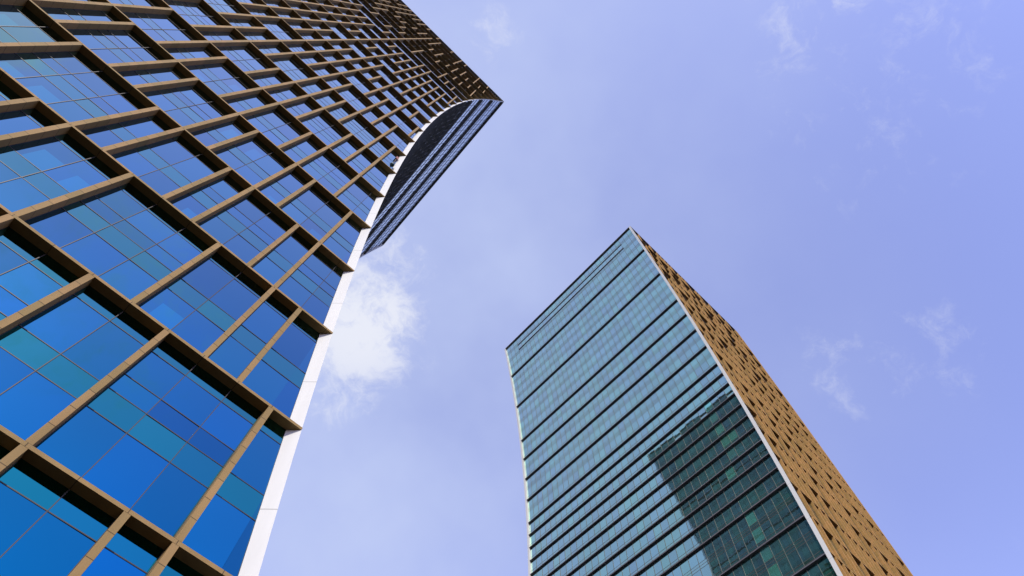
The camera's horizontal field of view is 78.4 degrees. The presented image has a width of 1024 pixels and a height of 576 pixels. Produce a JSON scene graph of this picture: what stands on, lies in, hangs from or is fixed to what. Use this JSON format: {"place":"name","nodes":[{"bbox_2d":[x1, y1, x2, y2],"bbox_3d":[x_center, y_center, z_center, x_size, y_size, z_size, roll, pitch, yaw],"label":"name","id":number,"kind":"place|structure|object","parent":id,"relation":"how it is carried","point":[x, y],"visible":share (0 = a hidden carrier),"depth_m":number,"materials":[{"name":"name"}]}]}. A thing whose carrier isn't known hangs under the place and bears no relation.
{"place":"outdoors","nodes":[
{"label":"outdoors","id":0,"kind":"place"},
{"bbox_2d":[0,0,503,575],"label":"office tower","id":1,"kind":"structure","parent":0,"point":[206,206],"depth_m":32.06,"materials":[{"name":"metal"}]},
{"bbox_2d":[0,108,54,134],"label":"window","id":2,"kind":"structure","parent":1,"relation":"in","point":[25,119],"depth_m":30.18,"materials":[{"name":"blue glass"}]},
{"bbox_2d":[0,4,66,42],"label":"window","id":3,"kind":"structure","parent":1,"relation":"in","point":[17,23],"depth_m":35.89,"materials":[{"name":"blue glass"}]},
{"bbox_2d":[0,226,78,320],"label":"window","id":4,"kind":"structure","parent":1,"relation":"in","point":[28,274],"depth_m":24.40,"materials":[{"name":"blue glass"}]},
{"bbox_2d":[0,134,119,211],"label":"window","id":5,"kind":"structure","parent":1,"relation":"in","point":[33,172],"depth_m":29.02,"materials":[{"name":"blue glass"}]},
{"bbox_2d":[0,51,146,121],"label":"window","id":6,"kind":"structure","parent":1,"relation":"in","point":[68,82],"depth_m":35.03,"materials":[{"name":"blue glass"}]},
{"bbox_2d":[0,285,155,439],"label":"window","id":7,"kind":"structure","parent":1,"relation":"in","point":[50,359],"depth_m":22.85,"materials":[{"name":"blue glass"}]},
{"bbox_2d":[40,7,121,21],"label":"window","id":8,"kind":"structure","parent":1,"relation":"in","point":[56,13],"depth_m":41.41,"materials":[{"name":"blue glass"}]},
{"bbox_2d":[66,29,165,63],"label":"window","id":9,"kind":"structure","parent":1,"relation":"in","point":[112,46],"depth_m":42.04,"materials":[{"name":"blue glass"}]},
{"bbox_2d":[24,183,209,299],"bbox_3d":[-18.207,-2.331,29.693,5.190,7.980,0.049,42,-73,-14],"label":"window","id":10,"kind":"structure","parent":1,"relation":"in","point":[119,234],"depth_m":29.38,"materials":[{"name":"blue glass"}]},
{"bbox_2d":[81,115,171,146],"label":"window","id":11,"kind":"structure","parent":1,"relation":"in","point":[111,134],"depth_m":35.87,"materials":[{"name":"blue glass"}]},
{"bbox_2d":[108,0,160,6],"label":"window","id":12,"kind":"structure","parent":1,"relation":"in","point":[152,3],"depth_m":49.41,"materials":[{"name":"blue glass"}]},
{"bbox_2d":[35,340,262,536],"bbox_3d":[-13.172,5.393,23.863,5.190,7.980,0.049,42,-73,-14],"label":"window","id":13,"kind":"structure","parent":1,"relation":"in","point":[155,440],"depth_m":23.29,"materials":[{"name":"blue glass"}]},
{"bbox_2d":[118,67,186,84],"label":"window","id":14,"kind":"structure","parent":1,"relation":"in","point":[135,77],"depth_m":42.72,"materials":[{"name":"blue glass"}]},
{"bbox_2d":[122,12,197,40],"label":"window","id":15,"kind":"structure","parent":1,"relation":"in","point":[160,27],"depth_m":49.36,"materials":[{"name":"blue glass"}]},
{"bbox_2d":[111,136,220,195],"bbox_3d":[-19.959,-7.115,36.603,3.374,7.980,0.049,42,-73,-14],"label":"window","id":16,"kind":"structure","parent":1,"relation":"in","point":[171,164],"depth_m":36.52,"materials":[{"name":"blue glass"}]},
{"bbox_2d":[142,85,228,126],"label":"window","id":17,"kind":"structure","parent":1,"relation":"in","point":[187,105],"depth_m":43.39,"materials":[{"name":"blue glass"}]},
{"bbox_2d":[164,47,216,58],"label":"window","id":18,"kind":"structure","parent":1,"relation":"in","point":[195,52],"depth_m":50.05,"materials":[{"name":"blue glass"}]},
{"bbox_2d":[163,0,223,25],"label":"window","id":19,"kind":"structure","parent":1,"relation":"in","point":[193,13],"depth_m":56.60,"materials":[{"name":"blue glass"}]},
{"bbox_2d":[138,252,265,352],"bbox_3d":[-14.923,0.609,30.773,3.374,7.980,0.049,42,-73,-14],"label":"window","id":20,"kind":"structure","parent":1,"relation":"in","point":[201,304],"depth_m":30.50,"materials":[{"name":"blue glass"}]},
{"bbox_2d":[169,175,244,218],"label":"window","id":21,"kind":"structure","parent":1,"relation":"in","point":[193,203],"depth_m":37.19,"materials":[{"name":"blue glass"}]},
{"bbox_2d":[185,63,252,94],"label":"window","id":22,"kind":"structure","parent":1,"relation":"in","point":[220,78],"depth_m":50.68,"materials":[{"name":"blue glass"}]},
{"bbox_2d":[198,31,239,39],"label":"window","id":23,"kind":"structure","parent":1,"relation":"in","point":[209,35],"depth_m":57.24,"materials":[{"name":"blue glass"}]},
{"bbox_2d":[191,120,248,146],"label":"window","id":24,"kind":"structure","parent":1,"relation":"in","point":[215,134],"depth_m":44.05,"materials":[{"name":"blue glass"}]},
{"bbox_2d":[205,0,243,13],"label":"window","id":25,"kind":"structure","parent":1,"relation":"in","point":[227,6],"depth_m":64.25,"materials":[{"name":"blue glass"}]},
{"bbox_2d":[182,417,285,575],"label":"window","id":26,"kind":"structure","parent":1,"relation":"in","point":[229,519],"depth_m":23.69,"materials":[{"name":"blue glass"}]},
{"bbox_2d":[225,18,257,26],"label":"window","id":27,"kind":"structure","parent":1,"relation":"in","point":[234,22],"depth_m":64.64,"materials":[{"name":"blue glass"}]},
{"bbox_2d":[217,46,270,71],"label":"window","id":28,"kind":"structure","parent":1,"relation":"in","point":[243,57],"depth_m":57.95,"materials":[{"name":"blue glass"}]},
{"bbox_2d":[198,194,290,262],"bbox_3d":[-16.018,-3.587,37.899,3.374,7.980,0.049,42,-73,-14],"label":"window","id":29,"kind":"structure","parent":1,"relation":"in","point":[246,227],"depth_m":37.85,"materials":[{"name":"blue glass"}]},
{"bbox_2d":[237,0,258,3],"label":"window","id":30,"kind":"structure","parent":1,"relation":"in","point":[245,1],"depth_m":72.05,"materials":[{"name":"blue glass"}]},
{"bbox_2d":[225,93,270,111],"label":"window","id":31,"kind":"structure","parent":1,"relation":"in","point":[240,104],"depth_m":51.33,"materials":[{"name":"blue glass"}]},
{"bbox_2d":[208,295,292,378],"bbox_3d":[-12.957,2.378,31.423,1.559,7.980,0.038,42,-73,-14],"label":"window","id":32,"kind":"structure","parent":1,"relation":"in","point":[234,355],"depth_m":31.18,"materials":[{"name":"blue glass"}]},
{"bbox_2d":[213,137,288,184],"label":"window","id":33,"kind":"structure","parent":1,"relation":"in","point":[251,158],"depth_m":44.71,"materials":[{"name":"blue glass"}]},
{"bbox_2d":[240,32,271,39],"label":"window","id":34,"kind":"structure","parent":1,"relation":"in","point":[249,35],"depth_m":65.02,"materials":[{"name":"blue glass"}]},
{"bbox_2d":[246,8,271,15],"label":"window","id":35,"kind":"structure","parent":1,"relation":"in","point":[253,11],"depth_m":71.87,"materials":[{"name":"blue glass"}]},
{"bbox_2d":[250,73,286,86],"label":"window","id":36,"kind":"structure","parent":1,"relation":"in","point":[270,79],"depth_m":58.63,"materials":[{"name":"blue glass"}]},
{"bbox_2d":[256,45,284,53],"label":"window","id":37,"kind":"structure","parent":1,"relation":"in","point":[265,49],"depth_m":65.36,"materials":[{"name":"blue glass"}]},
{"bbox_2d":[244,108,304,145],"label":"window","id":38,"kind":"structure","parent":1,"relation":"in","point":[272,123],"depth_m":52.01,"materials":[{"name":"blue glass"}]},
{"bbox_2d":[259,20,296,39],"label":"window","id":39,"kind":"structure","parent":1,"relation":"in","point":[275,27],"depth_m":72.42,"materials":[{"name":"blue glass"}]},
{"bbox_2d":[242,316,319,417],"bbox_3d":[-11.184,3.965,32.005,2.827,7.980,0.038,42,-73,-14],"label":"window","id":40,"kind":"structure","parent":1,"relation":"in","point":[278,378],"depth_m":31.32,"materials":[{"name":"blue glass"}]},
{"bbox_2d":[252,231,312,284],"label":"window","id":41,"kind":"structure","parent":1,"relation":"in","point":[276,263],"depth_m":38.50,"materials":[{"name":"blue glass"}]},
{"bbox_2d":[259,170,308,203],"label":"window","id":42,"kind":"structure","parent":1,"relation":"in","point":[279,189],"depth_m":45.41,"materials":[{"name":"blue glass"}]},
{"bbox_2d":[267,87,301,101],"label":"window","id":43,"kind":"structure","parent":1,"relation":"in","point":[283,94],"depth_m":58.99,"materials":[{"name":"blue glass"}]},
{"bbox_2d":[270,57,312,80],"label":"window","id":44,"kind":"structure","parent":1,"relation":"in","point":[288,65],"depth_m":66.04,"materials":[{"name":"blue glass"}]},
{"bbox_2d":[283,100,316,115],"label":"window","id":45,"kind":"structure","parent":1,"relation":"in","point":[302,107],"depth_m":59.47,"materials":[{"name":"blue glass"}]},
{"bbox_2d":[282,138,321,161],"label":"window","id":46,"kind":"structure","parent":1,"relation":"in","point":[298,151],"depth_m":52.68,"materials":[{"name":"blue glass"}]},
{"bbox_2d":[278,250,343,323],"bbox_3d":[-12.069,-0.050,39.197,3.397,7.980,0.049,42,-73,-14],"label":"window","id":47,"kind":"structure","parent":1,"relation":"in","point":[313,285],"depth_m":38.82,"materials":[{"name":"blue glass"}]},
{"bbox_2d":[299,81,325,93],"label":"window","id":48,"kind":"structure","parent":1,"relation":"in","point":[313,87],"depth_m":66.68,"materials":[{"name":"blue glass"}]},
{"bbox_2d":[280,186,345,239],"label":"window","id":49,"kind":"structure","parent":1,"relation":"in","point":[311,209],"depth_m":46.03,"materials":[{"name":"blue glass"}]},
{"bbox_2d":[300,113,345,145],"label":"window","id":50,"kind":"structure","parent":1,"relation":"in","point":[320,125],"depth_m":60.15,"materials":[{"name":"blue glass"}]},
{"bbox_2d":[313,93,339,106],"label":"window","id":51,"kind":"structure","parent":1,"relation":"in","point":[328,99],"depth_m":67.25,"materials":[{"name":"blue glass"}]},
{"bbox_2d":[301,152,353,193],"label":"window","id":52,"kind":"structure","parent":1,"relation":"in","point":[326,170],"depth_m":53.31,"materials":[{"name":"blue glass"}]},
{"bbox_2d":[324,77,345,87],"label":"window","id":53,"kind":"structure","parent":1,"relation":"in","point":[333,82],"depth_m":74.44,"materials":[{"name":"blue glass"}]},
{"bbox_2d":[328,25,350,38],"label":"window","id":54,"kind":"structure","parent":1,"relation":"in","point":[335,28],"depth_m":95.68,"materials":[{"name":"blue glass"}]},
{"bbox_2d":[328,105,351,119],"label":"window","id":55,"kind":"structure","parent":1,"relation":"in","point":[339,112],"depth_m":67.63,"materials":[{"name":"blue glass"}]},
{"bbox_2d":[323,217,361,263],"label":"window","id":56,"kind":"structure","parent":1,"relation":"in","point":[342,242],"depth_m":46.38,"materials":[{"name":"blue glass"}]},
{"bbox_2d":[332,139,359,159],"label":"window","id":57,"kind":"structure","parent":1,"relation":"in","point":[348,147],"depth_m":60.77,"materials":[{"name":"blue glass"}]},
{"bbox_2d":[336,88,369,110],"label":"window","id":58,"kind":"structure","parent":1,"relation":"in","point":[348,94],"depth_m":75.07,"materials":[{"name":"blue glass"}]},
{"bbox_2d":[337,180,376,221],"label":"window","id":59,"kind":"structure","parent":1,"relation":"in","point":[356,197],"depth_m":53.89,"materials":[{"name":"blue glass"}]},
{"bbox_2d":[347,42,368,56],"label":"window","id":60,"kind":"structure","parent":1,"relation":"in","point":[354,46],"depth_m":96.56,"materials":[{"name":"blue glass"}]},
{"bbox_2d":[345,73,372,92],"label":"window","id":61,"kind":"structure","parent":1,"relation":"in","point":[354,79],"depth_m":82.36,"materials":[{"name":"blue glass"}]},
{"bbox_2d":[341,116,378,144],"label":"window","id":62,"kind":"structure","parent":1,"relation":"in","point":[354,125],"depth_m":68.29,"materials":[{"name":"blue glass"}]},
{"bbox_2d":[347,151,374,172],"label":"window","id":63,"kind":"structure","parent":1,"relation":"in","point":[362,160],"depth_m":61.29,"materials":[{"name":"blue glass"}]},
{"bbox_2d":[358,0,374,12],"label":"window","id":64,"kind":"structure","parent":1,"relation":"in","point":[360,1],"depth_m":132.06,"materials":[{"name":"blue glass"}]},
{"bbox_2d":[357,7,385,31],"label":"window","id":65,"kind":"structure","parent":1,"relation":"in","point":[362,10],"depth_m":125.26,"materials":[{"name":"blue glass"}]},
{"bbox_2d":[362,109,381,122],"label":"window","id":66,"kind":"structure","parent":1,"relation":"in","point":[371,115],"depth_m":75.76,"materials":[{"name":"blue glass"}]},
{"bbox_2d":[362,163,388,191],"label":"window","id":67,"kind":"structure","parent":1,"relation":"in","point":[377,175],"depth_m":61.58,"materials":[{"name":"blue glass"}]},
{"bbox_2d":[369,139,390,156],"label":"window","id":68,"kind":"structure","parent":1,"relation":"in","point":[380,147],"depth_m":69.00,"materials":[{"name":"blue glass"}]},
{"bbox_2d":[374,119,392,133],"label":"window","id":69,"kind":"structure","parent":1,"relation":"in","point":[383,126],"depth_m":76.20,"materials":[{"name":"blue glass"}]},
{"bbox_2d":[374,68,396,83],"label":"window","id":70,"kind":"structure","parent":1,"relation":"in","point":[381,71],"depth_m":97.68,"materials":[{"name":"blue glass"}]},
{"bbox_2d":[378,58,397,71],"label":"window","id":71,"kind":"structure","parent":1,"relation":"in","point":[382,60],"depth_m":104.95,"materials":[{"name":"blue glass"}]},
{"bbox_2d":[376,10,400,31],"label":"window","id":72,"kind":"structure","parent":1,"relation":"in","point":[379,12],"depth_m":140.49,"materials":[{"name":"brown glass"}]},
{"bbox_2d":[382,150,399,168],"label":"window","id":73,"kind":"structure","parent":1,"relation":"in","point":[391,157],"depth_m":69.17,"materials":[{"name":"blue glass"}]},
{"bbox_2d":[381,88,404,107],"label":"window","id":74,"kind":"structure","parent":1,"relation":"in","point":[388,92],"depth_m":90.97,"materials":[{"name":"blue glass"}]},
{"bbox_2d":[390,156,398,166],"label":"floodlight","id":75,"kind":"object","parent":1,"relation":"attached to","point":[392,164],"visible":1,"depth_m":66.64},
{"bbox_2d":[386,129,408,151],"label":"window","id":76,"kind":"structure","parent":1,"relation":"in","point":[395,137],"depth_m":76.69,"materials":[{"name":"blue glass"}]},
{"bbox_2d":[389,112,414,134],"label":"window","id":77,"kind":"structure","parent":1,"relation":"in","point":[396,117],"depth_m":84.08,"materials":[{"name":"blue glass"}]},
{"bbox_2d":[392,41,420,65],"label":"window","id":78,"kind":"structure","parent":1,"relation":"in","point":[396,43],"depth_m":127.37,"materials":[{"name":"blue glass"}]},
{"bbox_2d":[412,101,433,119],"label":"window","id":79,"kind":"structure","parent":1,"relation":"in","point":[416,104],"depth_m":99.47,"materials":[{"name":"blue glass"}]},
{"bbox_2d":[415,41,436,60],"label":"window","id":80,"kind":"structure","parent":1,"relation":"in","point":[421,46],"depth_m":150.76,"materials":[{"name":"brown glass"}]},
{"bbox_2d":[414,53,438,76],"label":"window","id":81,"kind":"structure","parent":1,"relation":"in","point":[415,54],"depth_m":136.02,"materials":[{"name":"blue glass"}]},
{"bbox_2d":[420,52,443,74],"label":"window","id":82,"kind":"structure","parent":1,"relation":"in","point":[422,53],"depth_m":143.84,"materials":[{"name":"brown glass"}]},
{"bbox_2d":[427,74,453,98],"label":"window","id":83,"kind":"structure","parent":1,"relation":"in","point":[430,76],"depth_m":129.62,"materials":[{"name":"blue glass"}]},
{"bbox_2d":[435,45,453,62],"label":"window","id":84,"kind":"structure","parent":1,"relation":"in","point":[435,45],"depth_m":173.95,"materials":[{"name":"brown glass"}]},
{"bbox_2d":[444,76,470,99],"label":"window","id":85,"kind":"structure","parent":1,"relation":"in","point":[446,77],"depth_m":145.41,"materials":[{"name":"brown glass"}]},
{"bbox_2d":[467,80,485,98],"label":"window","id":86,"kind":"structure","parent":1,"relation":"in","point":[467,80],"depth_m":169.73,"materials":[{"name":"brown glass"}]},
{"bbox_2d":[476,81,495,99],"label":"window","id":87,"kind":"structure","parent":1,"relation":"in","point":[476,81],"depth_m":184.94,"materials":[{"name":"brown glass"}]},
{"bbox_2d":[258,0,1023,575],"label":"sky","id":88,"kind":"structure","parent":0,"point":[841,182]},
{"bbox_2d":[504,226,912,575],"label":"office tower","id":89,"kind":"structure","parent":0,"point":[663,429],"depth_m":142.69,"materials":[{"name":"glass"}]},
{"bbox_2d":[749,411,763,430],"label":"window","id":90,"kind":"structure","parent":89,"relation":"in","point":[753,416],"depth_m":122.97,"materials":[{"name":"brown glass"}]},
{"bbox_2d":[771,442,784,461],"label":"window","id":91,"kind":"structure","parent":89,"relation":"in","point":[771,442],"depth_m":116.49,"materials":[{"name":"brown glass"}]},
{"bbox_2d":[805,499,823,526],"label":"window","id":92,"kind":"structure","parent":89,"relation":"in","point":[809,504],"depth_m":101.38,"materials":[{"name":"brown glass"}]},
{"bbox_2d":[813,493,828,515],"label":"window","id":93,"kind":"structure","parent":89,"relation":"in","point":[813,493],"depth_m":110.62,"materials":[{"name":"brown glass"}]},
{"bbox_2d":[825,504,840,526],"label":"window","id":94,"kind":"structure","parent":89,"relation":"in","point":[825,504],"depth_m":111.59,"materials":[{"name":"brown glass"}]},
{"bbox_2d":[826,534,847,566],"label":"window","id":95,"kind":"structure","parent":89,"relation":"in","point":[830,539],"depth_m":94.00,"materials":[{"name":"brown glass"}]},
{"bbox_2d":[832,524,851,552],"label":"window","id":96,"kind":"structure","parent":89,"relation":"in","point":[832,524],"depth_m":103.08,"materials":[{"name":"brown glass"}]}
]}

